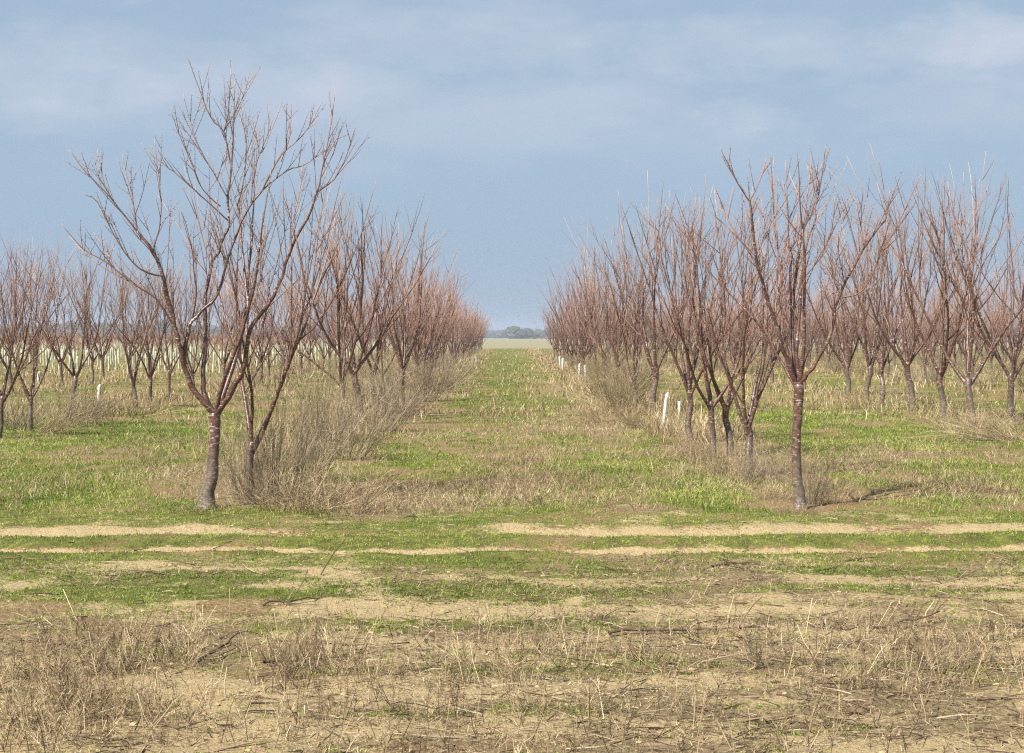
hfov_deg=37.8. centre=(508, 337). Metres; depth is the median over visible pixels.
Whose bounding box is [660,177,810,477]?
bare fruit tree
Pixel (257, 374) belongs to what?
dry shrub
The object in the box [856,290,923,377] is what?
bare fruit tree
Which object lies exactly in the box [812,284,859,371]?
bare fruit tree
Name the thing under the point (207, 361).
young tree
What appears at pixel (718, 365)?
dry shrub
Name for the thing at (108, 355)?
young tree
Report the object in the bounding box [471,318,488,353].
bare fruit tree
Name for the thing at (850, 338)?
bare fruit tree
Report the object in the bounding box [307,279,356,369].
bare fruit tree
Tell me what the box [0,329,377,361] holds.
young orchard
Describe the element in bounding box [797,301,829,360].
bare fruit tree
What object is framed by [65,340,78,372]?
young tree
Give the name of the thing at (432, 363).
bare fruit tree
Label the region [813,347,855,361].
dry shrub
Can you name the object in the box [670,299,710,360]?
bare fruit tree
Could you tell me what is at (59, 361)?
bare fruit tree
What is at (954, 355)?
bare fruit tree
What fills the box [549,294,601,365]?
bare fruit tree
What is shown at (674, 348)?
bare fruit tree
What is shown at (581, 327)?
bare fruit tree
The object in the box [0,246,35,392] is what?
bare fruit tree
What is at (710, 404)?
bare fruit tree
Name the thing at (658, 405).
dry grass
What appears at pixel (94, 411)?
dry shrub
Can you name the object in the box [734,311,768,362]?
bare fruit tree
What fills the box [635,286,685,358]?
bare fruit tree
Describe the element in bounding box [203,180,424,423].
bare fruit tree
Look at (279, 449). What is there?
dry shrub
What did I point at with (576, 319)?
bare fruit tree
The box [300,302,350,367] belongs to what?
bare fruit tree
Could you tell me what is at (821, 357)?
dry shrub
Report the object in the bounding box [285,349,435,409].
dry shrub
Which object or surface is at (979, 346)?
orchard
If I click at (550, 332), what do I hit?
bare fruit tree
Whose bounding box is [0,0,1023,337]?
sky
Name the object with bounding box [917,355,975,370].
dry shrub
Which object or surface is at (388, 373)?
dry shrub
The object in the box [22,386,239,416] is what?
dry shrub
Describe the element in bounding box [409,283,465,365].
bare fruit tree
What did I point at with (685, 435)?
dry shrub
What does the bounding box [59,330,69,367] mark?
young tree
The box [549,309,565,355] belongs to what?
bare fruit tree
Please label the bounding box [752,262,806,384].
bare fruit tree
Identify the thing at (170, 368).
bare fruit tree
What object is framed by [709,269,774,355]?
bare fruit tree
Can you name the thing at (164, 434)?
green grass
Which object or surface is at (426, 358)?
bare fruit tree
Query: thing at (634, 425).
dry shrub
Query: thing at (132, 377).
bare fruit tree
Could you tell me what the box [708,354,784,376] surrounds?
dry shrub
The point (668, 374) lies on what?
dry shrub
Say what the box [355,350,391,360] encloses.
dry shrub
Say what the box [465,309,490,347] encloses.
bare fruit tree
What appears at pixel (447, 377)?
dry shrub
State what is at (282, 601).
fallen branch
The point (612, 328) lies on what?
bare fruit tree
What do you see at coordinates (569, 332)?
bare fruit tree
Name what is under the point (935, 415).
dry shrub
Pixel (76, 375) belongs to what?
bare fruit tree
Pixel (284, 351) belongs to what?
bare fruit tree
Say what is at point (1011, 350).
bare fruit tree
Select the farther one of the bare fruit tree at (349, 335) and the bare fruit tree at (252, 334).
the bare fruit tree at (349, 335)
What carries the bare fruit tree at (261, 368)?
on the ground at (714, 528)
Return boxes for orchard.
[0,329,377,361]
[425,296,1023,367]
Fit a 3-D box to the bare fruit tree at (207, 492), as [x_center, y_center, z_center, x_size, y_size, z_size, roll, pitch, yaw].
[-2.701,-0.494,13.986,2.896,4.321,1.457,0,0,0]
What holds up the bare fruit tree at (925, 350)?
on the ground at (714, 528)
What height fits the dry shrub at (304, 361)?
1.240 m
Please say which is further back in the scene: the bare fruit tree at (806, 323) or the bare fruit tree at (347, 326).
the bare fruit tree at (806, 323)
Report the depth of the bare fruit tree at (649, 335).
93.50 m
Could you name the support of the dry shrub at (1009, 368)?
on the ground at (714, 528)
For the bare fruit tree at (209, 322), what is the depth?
43.03 m
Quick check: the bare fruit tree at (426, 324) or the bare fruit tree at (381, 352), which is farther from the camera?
the bare fruit tree at (426, 324)
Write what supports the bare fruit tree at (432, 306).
on the ground at (714, 528)
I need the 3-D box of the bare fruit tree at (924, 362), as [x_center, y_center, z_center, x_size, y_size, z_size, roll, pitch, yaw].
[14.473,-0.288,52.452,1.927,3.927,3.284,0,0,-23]
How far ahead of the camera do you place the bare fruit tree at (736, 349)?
58.19 m
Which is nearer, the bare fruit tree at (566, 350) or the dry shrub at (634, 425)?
the dry shrub at (634, 425)
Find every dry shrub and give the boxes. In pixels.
[0,380,90,429]
[1,381,150,426]
[11,382,114,434]
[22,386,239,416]
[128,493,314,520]
[156,444,537,531]
[158,336,372,498]
[170,458,444,512]
[174,371,277,387]
[189,406,299,503]
[209,364,375,482]
[210,366,311,378]
[220,308,406,441]
[256,367,414,462]
[263,356,332,373]
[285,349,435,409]
[293,355,337,369]
[302,355,439,433]
[323,353,428,380]
[328,362,435,385]
[335,352,475,416]
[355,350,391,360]
[361,368,424,385]
[366,340,485,401]
[380,356,462,378]
[395,348,491,393]
[409,353,479,369]
[425,353,486,382]
[540,349,673,414]
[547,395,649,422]
[562,340,626,397]
[563,355,668,369]
[565,355,607,382]
[566,328,685,406]
[579,352,676,385]
[587,393,648,431]
[597,354,695,380]
[603,407,722,434]
[641,433,775,464]
[642,427,769,455]
[644,357,680,365]
[664,352,727,370]
[665,414,725,441]
[668,447,790,473]
[691,354,740,371]
[701,440,781,486]
[705,469,856,504]
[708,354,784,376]
[723,439,816,481]
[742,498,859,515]
[766,463,915,507]
[768,453,862,506]
[805,352,837,360]
[805,358,865,372]
[810,383,923,409]
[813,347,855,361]
[818,356,866,370]
[819,359,910,376]
[853,350,903,362]
[876,359,964,378]
[881,391,1023,439]
[891,359,957,381]
[892,400,1021,431]
[893,356,939,368]
[896,397,1023,441]
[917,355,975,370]
[934,367,1010,385]
[938,352,977,364]
[956,363,1009,373]
[977,360,1008,366]
[978,365,1023,391]
[983,356,1023,375]
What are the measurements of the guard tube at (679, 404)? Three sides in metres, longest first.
0.430 x 0.062 x 0.062 m
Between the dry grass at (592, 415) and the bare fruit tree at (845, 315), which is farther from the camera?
the bare fruit tree at (845, 315)
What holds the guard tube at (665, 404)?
on the ground at (714, 528)
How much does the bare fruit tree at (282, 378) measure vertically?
3.415 m
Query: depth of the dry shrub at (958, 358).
86.56 m
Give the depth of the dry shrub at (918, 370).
56.54 m
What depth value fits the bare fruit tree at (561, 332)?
99.57 m
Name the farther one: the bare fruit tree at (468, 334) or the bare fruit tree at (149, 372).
the bare fruit tree at (468, 334)
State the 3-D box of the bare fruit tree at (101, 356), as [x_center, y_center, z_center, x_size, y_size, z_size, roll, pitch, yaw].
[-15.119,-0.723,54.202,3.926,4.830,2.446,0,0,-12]
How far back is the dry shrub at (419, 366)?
57.94 m
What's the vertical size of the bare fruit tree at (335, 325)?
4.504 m
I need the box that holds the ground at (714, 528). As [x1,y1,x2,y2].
[0,338,1023,752]
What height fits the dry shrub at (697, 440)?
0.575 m
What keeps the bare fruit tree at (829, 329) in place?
on the ground at (714, 528)
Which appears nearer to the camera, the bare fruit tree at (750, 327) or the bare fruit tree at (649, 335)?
the bare fruit tree at (750, 327)
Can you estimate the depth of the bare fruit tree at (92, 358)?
50.97 m
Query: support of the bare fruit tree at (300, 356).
on the ground at (714, 528)
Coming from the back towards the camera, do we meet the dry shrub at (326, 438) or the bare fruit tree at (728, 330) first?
the bare fruit tree at (728, 330)
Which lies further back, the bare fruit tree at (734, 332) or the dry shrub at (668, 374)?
the bare fruit tree at (734, 332)
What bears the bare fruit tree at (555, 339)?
on the ground at (714, 528)
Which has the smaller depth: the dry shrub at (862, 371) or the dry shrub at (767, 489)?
the dry shrub at (767, 489)
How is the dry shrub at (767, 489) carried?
on the ground at (714, 528)
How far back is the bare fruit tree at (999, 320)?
59.97 m
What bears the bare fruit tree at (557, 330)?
on the ground at (714, 528)
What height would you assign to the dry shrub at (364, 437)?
1.482 m
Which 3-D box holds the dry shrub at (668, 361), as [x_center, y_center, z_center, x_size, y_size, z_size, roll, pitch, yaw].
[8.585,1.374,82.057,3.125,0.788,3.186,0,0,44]
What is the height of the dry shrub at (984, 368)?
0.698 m
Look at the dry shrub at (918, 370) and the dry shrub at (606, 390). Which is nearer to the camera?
the dry shrub at (606, 390)
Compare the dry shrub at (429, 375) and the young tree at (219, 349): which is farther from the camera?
the young tree at (219, 349)
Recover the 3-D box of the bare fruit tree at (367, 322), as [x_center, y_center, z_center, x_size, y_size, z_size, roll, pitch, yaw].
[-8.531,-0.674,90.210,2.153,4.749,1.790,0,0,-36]
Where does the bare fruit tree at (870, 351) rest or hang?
on the ground at (714, 528)
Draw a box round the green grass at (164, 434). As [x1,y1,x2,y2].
[0,348,1023,752]
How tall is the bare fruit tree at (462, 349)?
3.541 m
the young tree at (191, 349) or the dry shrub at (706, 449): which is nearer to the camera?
the dry shrub at (706, 449)
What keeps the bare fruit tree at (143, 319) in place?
on the ground at (714, 528)
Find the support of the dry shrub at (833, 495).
on the ground at (714, 528)
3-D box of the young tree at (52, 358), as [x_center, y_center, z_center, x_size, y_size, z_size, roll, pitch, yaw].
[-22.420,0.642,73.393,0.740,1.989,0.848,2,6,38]
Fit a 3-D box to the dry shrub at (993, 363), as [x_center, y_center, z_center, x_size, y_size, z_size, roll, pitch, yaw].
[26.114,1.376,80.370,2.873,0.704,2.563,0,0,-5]
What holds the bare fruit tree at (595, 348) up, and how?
on the ground at (714, 528)
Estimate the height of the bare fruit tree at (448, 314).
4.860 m
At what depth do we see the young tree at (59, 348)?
64.11 m
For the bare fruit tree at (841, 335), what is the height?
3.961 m
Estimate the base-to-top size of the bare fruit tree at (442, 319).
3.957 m
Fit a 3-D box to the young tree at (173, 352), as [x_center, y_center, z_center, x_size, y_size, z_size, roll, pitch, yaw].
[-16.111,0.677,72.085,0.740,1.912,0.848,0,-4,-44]
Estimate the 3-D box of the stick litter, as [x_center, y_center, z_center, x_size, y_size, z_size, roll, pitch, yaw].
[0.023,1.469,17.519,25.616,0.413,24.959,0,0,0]
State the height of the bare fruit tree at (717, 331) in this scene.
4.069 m
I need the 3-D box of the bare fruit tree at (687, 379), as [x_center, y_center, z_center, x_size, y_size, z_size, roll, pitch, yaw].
[2.735,-0.394,22.315,2.398,4.201,2.401,0,0,-4]
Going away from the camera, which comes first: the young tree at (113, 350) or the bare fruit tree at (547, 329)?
the young tree at (113, 350)
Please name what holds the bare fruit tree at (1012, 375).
on the ground at (714, 528)
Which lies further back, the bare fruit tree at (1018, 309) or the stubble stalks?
the bare fruit tree at (1018, 309)
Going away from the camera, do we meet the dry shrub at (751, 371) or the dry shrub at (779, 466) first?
the dry shrub at (779, 466)
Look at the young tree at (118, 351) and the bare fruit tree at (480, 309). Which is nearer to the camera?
the young tree at (118, 351)
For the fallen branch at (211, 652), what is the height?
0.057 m
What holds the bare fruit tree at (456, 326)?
on the ground at (714, 528)
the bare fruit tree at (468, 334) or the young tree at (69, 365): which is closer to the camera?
the young tree at (69, 365)
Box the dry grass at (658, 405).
[0,347,1023,752]
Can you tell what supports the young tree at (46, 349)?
on the ground at (714, 528)
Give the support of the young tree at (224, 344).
on the ground at (714, 528)
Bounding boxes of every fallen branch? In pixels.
[196,632,237,663]
[262,569,351,605]
[263,621,369,664]
[608,596,764,633]
[711,558,763,567]
[872,591,944,628]
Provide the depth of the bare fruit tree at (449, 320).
74.49 m
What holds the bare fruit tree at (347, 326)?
on the ground at (714, 528)
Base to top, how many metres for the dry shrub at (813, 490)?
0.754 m
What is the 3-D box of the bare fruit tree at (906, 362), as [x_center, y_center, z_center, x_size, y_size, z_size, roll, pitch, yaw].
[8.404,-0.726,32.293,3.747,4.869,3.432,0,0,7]
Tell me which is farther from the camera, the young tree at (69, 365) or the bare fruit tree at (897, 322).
the bare fruit tree at (897, 322)
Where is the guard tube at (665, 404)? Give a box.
[661,392,668,430]
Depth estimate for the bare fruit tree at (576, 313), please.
66.60 m
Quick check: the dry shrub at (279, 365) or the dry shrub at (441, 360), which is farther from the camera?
the dry shrub at (441, 360)
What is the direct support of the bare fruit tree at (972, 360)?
on the ground at (714, 528)
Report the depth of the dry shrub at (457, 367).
51.48 m
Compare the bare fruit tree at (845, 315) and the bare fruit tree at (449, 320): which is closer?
the bare fruit tree at (845, 315)
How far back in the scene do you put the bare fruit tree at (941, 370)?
29.16 m
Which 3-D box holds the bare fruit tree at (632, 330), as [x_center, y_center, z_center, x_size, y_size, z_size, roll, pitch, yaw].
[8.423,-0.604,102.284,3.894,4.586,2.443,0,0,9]
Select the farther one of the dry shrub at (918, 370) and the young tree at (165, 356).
the young tree at (165, 356)
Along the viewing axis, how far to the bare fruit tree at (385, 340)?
101.93 m
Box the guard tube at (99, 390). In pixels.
[97,384,100,400]
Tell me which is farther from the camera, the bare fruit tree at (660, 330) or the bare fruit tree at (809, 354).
the bare fruit tree at (660, 330)
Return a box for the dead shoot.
[320,532,353,574]
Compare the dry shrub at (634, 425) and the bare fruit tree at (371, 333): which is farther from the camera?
the bare fruit tree at (371, 333)
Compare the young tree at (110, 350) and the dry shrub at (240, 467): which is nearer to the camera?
the dry shrub at (240, 467)
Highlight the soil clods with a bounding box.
[0,514,1023,752]
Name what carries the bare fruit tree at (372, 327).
on the ground at (714, 528)
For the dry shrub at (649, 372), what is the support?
on the ground at (714, 528)
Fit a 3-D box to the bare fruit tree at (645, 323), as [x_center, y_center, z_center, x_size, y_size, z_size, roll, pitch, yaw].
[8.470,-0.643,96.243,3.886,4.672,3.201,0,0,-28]
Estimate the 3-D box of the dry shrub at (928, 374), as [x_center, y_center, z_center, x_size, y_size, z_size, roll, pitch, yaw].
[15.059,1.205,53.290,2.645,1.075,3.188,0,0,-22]
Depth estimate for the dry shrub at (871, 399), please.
32.88 m
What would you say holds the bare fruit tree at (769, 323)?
on the ground at (714, 528)
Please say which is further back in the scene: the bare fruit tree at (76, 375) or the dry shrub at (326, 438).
the bare fruit tree at (76, 375)
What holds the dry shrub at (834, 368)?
on the ground at (714, 528)
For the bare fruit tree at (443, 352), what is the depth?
69.14 m
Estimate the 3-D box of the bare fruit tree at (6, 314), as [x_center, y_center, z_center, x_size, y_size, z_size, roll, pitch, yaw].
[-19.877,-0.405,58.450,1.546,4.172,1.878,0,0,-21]
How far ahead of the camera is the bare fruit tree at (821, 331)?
95.03 m
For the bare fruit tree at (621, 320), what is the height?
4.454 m
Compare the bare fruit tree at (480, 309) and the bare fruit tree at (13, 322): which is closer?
the bare fruit tree at (13, 322)
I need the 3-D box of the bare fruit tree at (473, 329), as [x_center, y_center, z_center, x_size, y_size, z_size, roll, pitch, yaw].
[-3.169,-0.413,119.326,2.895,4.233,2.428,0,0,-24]
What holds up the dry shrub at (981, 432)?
on the ground at (714, 528)
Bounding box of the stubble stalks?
[0,588,1023,752]
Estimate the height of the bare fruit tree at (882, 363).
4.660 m
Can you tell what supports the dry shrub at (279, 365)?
on the ground at (714, 528)
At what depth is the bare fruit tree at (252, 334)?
48.45 m
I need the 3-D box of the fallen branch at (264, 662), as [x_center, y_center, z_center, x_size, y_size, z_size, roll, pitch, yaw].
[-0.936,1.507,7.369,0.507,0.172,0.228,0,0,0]
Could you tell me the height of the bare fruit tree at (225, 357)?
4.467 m
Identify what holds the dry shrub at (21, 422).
on the ground at (714, 528)
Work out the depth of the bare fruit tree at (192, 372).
41.47 m
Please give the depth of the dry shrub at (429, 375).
37.00 m
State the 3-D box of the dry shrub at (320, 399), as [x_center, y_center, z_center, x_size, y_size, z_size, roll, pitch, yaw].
[-2.821,0.649,23.096,2.973,2.343,2.232,0,0,19]
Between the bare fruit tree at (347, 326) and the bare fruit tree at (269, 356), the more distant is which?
the bare fruit tree at (347, 326)
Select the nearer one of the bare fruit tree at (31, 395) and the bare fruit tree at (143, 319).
the bare fruit tree at (31, 395)
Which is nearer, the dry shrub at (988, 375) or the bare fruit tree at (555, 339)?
the dry shrub at (988, 375)
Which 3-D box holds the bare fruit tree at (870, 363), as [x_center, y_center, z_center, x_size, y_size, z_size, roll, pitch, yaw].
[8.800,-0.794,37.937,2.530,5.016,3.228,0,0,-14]
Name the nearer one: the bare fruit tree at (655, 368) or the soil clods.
the soil clods
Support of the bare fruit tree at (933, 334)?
on the ground at (714, 528)
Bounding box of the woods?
[1,320,1021,338]
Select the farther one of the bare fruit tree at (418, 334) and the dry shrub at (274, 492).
the bare fruit tree at (418, 334)
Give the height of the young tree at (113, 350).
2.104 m
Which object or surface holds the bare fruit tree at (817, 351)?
on the ground at (714, 528)
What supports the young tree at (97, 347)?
on the ground at (714, 528)
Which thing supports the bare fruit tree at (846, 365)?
on the ground at (714, 528)
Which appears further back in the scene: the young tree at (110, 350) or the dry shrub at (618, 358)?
the young tree at (110, 350)
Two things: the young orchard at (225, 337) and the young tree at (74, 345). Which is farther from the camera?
the young orchard at (225, 337)
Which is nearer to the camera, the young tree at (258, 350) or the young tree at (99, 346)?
the young tree at (99, 346)
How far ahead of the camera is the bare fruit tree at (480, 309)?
105.01 m
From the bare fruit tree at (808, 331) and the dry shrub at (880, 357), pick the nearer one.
the dry shrub at (880, 357)
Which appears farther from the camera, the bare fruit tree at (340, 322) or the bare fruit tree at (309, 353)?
the bare fruit tree at (340, 322)
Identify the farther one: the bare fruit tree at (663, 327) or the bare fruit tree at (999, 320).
the bare fruit tree at (663, 327)
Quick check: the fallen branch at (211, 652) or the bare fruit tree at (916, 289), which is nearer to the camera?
the fallen branch at (211, 652)
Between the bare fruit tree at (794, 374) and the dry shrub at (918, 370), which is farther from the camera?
the dry shrub at (918, 370)
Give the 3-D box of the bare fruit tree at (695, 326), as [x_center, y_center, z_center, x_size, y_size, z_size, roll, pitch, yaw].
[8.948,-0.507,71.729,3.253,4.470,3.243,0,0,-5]
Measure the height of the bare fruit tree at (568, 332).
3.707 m
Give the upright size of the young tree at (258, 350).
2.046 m
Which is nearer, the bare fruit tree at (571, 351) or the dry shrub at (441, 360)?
the dry shrub at (441, 360)
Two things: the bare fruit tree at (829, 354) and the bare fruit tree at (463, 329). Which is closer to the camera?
the bare fruit tree at (829, 354)
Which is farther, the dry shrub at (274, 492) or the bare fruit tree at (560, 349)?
the bare fruit tree at (560, 349)
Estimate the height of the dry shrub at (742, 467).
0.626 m
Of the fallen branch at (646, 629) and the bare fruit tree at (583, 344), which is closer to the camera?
the fallen branch at (646, 629)
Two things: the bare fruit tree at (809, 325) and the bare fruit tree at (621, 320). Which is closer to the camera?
the bare fruit tree at (621, 320)
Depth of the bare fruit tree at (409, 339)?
49.62 m
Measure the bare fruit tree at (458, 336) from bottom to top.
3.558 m
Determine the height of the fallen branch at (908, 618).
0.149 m
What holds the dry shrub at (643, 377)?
on the ground at (714, 528)
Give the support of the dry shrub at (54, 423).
on the ground at (714, 528)
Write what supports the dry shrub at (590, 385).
on the ground at (714, 528)
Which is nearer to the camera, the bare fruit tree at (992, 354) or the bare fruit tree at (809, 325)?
the bare fruit tree at (992, 354)
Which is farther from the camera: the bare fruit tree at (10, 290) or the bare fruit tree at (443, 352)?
the bare fruit tree at (443, 352)
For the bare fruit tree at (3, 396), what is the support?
on the ground at (714, 528)
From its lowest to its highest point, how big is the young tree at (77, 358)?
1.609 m
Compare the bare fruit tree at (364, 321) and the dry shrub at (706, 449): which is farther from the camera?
the bare fruit tree at (364, 321)
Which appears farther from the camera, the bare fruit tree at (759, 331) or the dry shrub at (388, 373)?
the bare fruit tree at (759, 331)
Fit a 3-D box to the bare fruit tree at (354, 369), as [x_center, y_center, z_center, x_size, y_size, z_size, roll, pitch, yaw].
[-3.187,-0.567,29.057,3.895,4.557,3.153,0,0,-17]
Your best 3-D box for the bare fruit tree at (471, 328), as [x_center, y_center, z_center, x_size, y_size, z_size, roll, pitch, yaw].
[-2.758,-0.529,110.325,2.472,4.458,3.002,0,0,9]
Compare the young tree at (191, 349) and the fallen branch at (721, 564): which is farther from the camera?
the young tree at (191, 349)
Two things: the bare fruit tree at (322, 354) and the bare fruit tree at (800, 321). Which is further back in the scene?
the bare fruit tree at (800, 321)
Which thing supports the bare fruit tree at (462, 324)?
on the ground at (714, 528)
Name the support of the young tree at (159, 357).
on the ground at (714, 528)
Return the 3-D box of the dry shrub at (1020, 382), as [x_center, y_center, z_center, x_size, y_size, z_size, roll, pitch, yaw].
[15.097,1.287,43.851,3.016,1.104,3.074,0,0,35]
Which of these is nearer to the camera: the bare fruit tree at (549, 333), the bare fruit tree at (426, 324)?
the bare fruit tree at (426, 324)
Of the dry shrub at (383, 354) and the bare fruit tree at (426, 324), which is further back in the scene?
the dry shrub at (383, 354)
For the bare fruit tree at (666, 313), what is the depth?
76.94 m
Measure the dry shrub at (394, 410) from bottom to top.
1.592 m
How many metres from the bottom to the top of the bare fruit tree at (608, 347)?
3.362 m
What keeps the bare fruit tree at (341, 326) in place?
on the ground at (714, 528)
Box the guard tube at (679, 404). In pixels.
[678,401,680,421]
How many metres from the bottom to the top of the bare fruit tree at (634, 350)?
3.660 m
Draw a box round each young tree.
[0,334,9,368]
[39,332,51,369]
[48,334,57,369]
[52,334,68,372]
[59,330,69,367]
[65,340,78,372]
[68,332,79,365]
[72,340,81,369]
[91,331,102,366]
[93,332,104,370]
[102,332,113,363]
[103,343,113,368]
[110,342,121,369]
[112,334,116,361]
[114,336,121,363]
[117,330,132,374]
[155,328,169,371]
[162,341,170,370]
[167,333,175,369]
[188,330,198,367]
[199,338,212,372]
[210,331,223,372]
[211,338,225,372]
[215,329,232,356]
[253,332,264,366]
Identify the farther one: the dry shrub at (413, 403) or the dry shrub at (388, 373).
the dry shrub at (388, 373)
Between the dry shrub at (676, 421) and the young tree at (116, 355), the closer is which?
the dry shrub at (676, 421)
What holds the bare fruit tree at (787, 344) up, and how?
on the ground at (714, 528)
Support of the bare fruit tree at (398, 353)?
on the ground at (714, 528)
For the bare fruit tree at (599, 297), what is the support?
on the ground at (714, 528)
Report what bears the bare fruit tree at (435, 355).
on the ground at (714, 528)
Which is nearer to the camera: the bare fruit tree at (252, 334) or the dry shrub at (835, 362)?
the bare fruit tree at (252, 334)
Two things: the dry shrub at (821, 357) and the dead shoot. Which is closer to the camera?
the dead shoot
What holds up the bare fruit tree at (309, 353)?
on the ground at (714, 528)
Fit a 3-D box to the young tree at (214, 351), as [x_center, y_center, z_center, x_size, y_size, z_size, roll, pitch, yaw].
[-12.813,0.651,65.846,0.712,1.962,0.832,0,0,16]
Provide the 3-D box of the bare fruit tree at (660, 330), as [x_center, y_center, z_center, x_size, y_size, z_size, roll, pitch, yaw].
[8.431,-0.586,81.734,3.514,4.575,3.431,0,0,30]
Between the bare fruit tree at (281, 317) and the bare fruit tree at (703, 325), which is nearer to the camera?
the bare fruit tree at (281, 317)
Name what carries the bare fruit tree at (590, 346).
on the ground at (714, 528)
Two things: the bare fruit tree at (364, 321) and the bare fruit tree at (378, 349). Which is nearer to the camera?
the bare fruit tree at (378, 349)
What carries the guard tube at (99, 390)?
on the ground at (714, 528)
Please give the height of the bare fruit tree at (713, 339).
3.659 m
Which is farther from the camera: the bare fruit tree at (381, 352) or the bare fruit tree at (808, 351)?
the bare fruit tree at (808, 351)
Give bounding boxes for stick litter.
[0,411,1023,752]
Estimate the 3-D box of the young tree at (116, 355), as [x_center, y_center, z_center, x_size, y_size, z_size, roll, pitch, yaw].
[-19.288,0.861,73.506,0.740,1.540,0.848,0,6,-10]
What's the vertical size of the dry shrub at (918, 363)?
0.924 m
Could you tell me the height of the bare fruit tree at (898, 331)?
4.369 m
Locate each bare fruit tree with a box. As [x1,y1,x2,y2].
[0,235,144,405]
[0,236,114,437]
[0,237,72,430]
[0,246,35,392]
[0,270,20,308]
[0,286,19,350]
[0,286,29,375]
[8,257,97,385]
[43,251,141,379]
[60,260,152,383]
[62,57,368,509]
[87,264,164,378]
[100,250,197,406]
[105,254,182,407]
[111,269,171,376]
[133,256,209,400]
[154,276,213,394]
[155,272,234,367]
[158,167,377,501]
[169,253,272,374]
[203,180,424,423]
[203,283,287,381]
[226,260,290,382]
[240,275,306,376]
[241,194,445,418]
[241,292,305,380]
[243,265,304,371]
[283,281,331,372]
[284,284,321,374]
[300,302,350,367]
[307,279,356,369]
[318,298,372,365]
[320,223,439,391]
[320,285,371,368]
[322,261,443,393]
[325,288,367,348]
[327,298,367,351]
[334,292,372,356]
[340,295,364,358]
[345,253,442,385]
[352,298,372,349]
[353,302,377,360]
[360,206,459,401]
[364,307,382,360]
[377,307,399,358]
[382,273,468,368]
[387,257,461,375]
[387,263,462,359]
[391,286,459,377]
[396,264,471,372]
[402,272,447,382]
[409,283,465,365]
[412,276,462,369]
[412,279,477,359]
[421,291,468,353]
[423,286,466,368]
[438,295,469,363]
[440,311,476,362]
[442,292,463,357]
[447,295,479,357]
[448,302,473,361]
[453,311,479,360]
[456,310,486,356]
[456,314,482,357]
[457,301,484,359]
[460,304,489,350]
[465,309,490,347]
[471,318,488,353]
[526,303,563,356]
[540,297,575,360]
[541,261,611,370]
[541,317,561,349]
[542,301,578,363]
[543,279,610,351]
[543,311,562,358]
[546,224,660,397]
[548,267,635,370]
[548,287,580,365]
[548,304,573,356]
[548,316,560,360]
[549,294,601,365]
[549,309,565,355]
[550,257,620,375]
[554,274,609,371]
[554,308,584,367]
[557,311,577,362]
[558,180,718,412]
[560,235,648,380]
[566,293,623,368]
[568,250,664,407]
[582,278,666,370]
[593,281,662,380]
[606,170,781,444]
[616,304,649,359]
[624,296,673,357]
[630,202,819,456]
[634,317,644,358]
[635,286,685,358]
[640,187,819,456]
[640,318,659,351]
[641,297,685,358]
[641,297,687,366]
[641,314,677,360]
[645,300,695,361]
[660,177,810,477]
[664,285,735,370]
[665,297,697,365]
[666,144,928,509]
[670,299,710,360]
[680,292,742,371]
[685,288,727,359]
[705,303,751,374]
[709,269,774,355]
[718,283,758,364]
[718,298,756,354]
[718,301,737,357]
[730,298,759,352]
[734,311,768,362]
[749,294,777,357]
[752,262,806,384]
[756,263,842,389]
[756,284,788,365]
[765,282,788,366]
[769,220,916,394]
[770,272,824,363]
[778,292,829,367]
[785,290,813,350]
[787,290,825,368]
[794,311,814,341]
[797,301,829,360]
[807,210,931,398]
[807,300,840,360]
[809,189,990,410]
[809,288,857,368]
[810,319,827,357]
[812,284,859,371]
[816,295,855,360]
[817,298,861,347]
[827,272,886,373]
[828,145,1023,424]
[832,210,933,405]
[832,310,848,361]
[854,295,895,360]
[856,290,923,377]
[864,286,932,363]
[869,179,1023,418]
[883,265,951,380]
[888,292,926,367]
[897,273,949,367]
[898,283,955,382]
[899,171,1023,420]
[917,305,945,369]
[926,275,974,371]
[927,276,983,371]
[934,257,1009,387]
[953,240,1023,370]
[966,290,1009,370]
[974,274,1022,371]
[1008,280,1023,350]
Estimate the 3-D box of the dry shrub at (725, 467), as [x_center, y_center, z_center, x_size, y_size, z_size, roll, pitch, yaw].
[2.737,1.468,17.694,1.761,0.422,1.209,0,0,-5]
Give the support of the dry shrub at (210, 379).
on the ground at (714, 528)
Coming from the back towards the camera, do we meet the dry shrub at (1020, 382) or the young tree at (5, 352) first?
the young tree at (5, 352)
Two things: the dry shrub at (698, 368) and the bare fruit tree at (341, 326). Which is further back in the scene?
the bare fruit tree at (341, 326)
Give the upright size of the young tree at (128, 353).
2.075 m
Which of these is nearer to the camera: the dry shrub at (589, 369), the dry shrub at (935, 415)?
the dry shrub at (935, 415)
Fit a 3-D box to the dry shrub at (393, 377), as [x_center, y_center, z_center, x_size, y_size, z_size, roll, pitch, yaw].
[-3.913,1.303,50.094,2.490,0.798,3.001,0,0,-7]
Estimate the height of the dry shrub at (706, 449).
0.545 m
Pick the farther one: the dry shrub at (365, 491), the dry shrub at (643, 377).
the dry shrub at (643, 377)

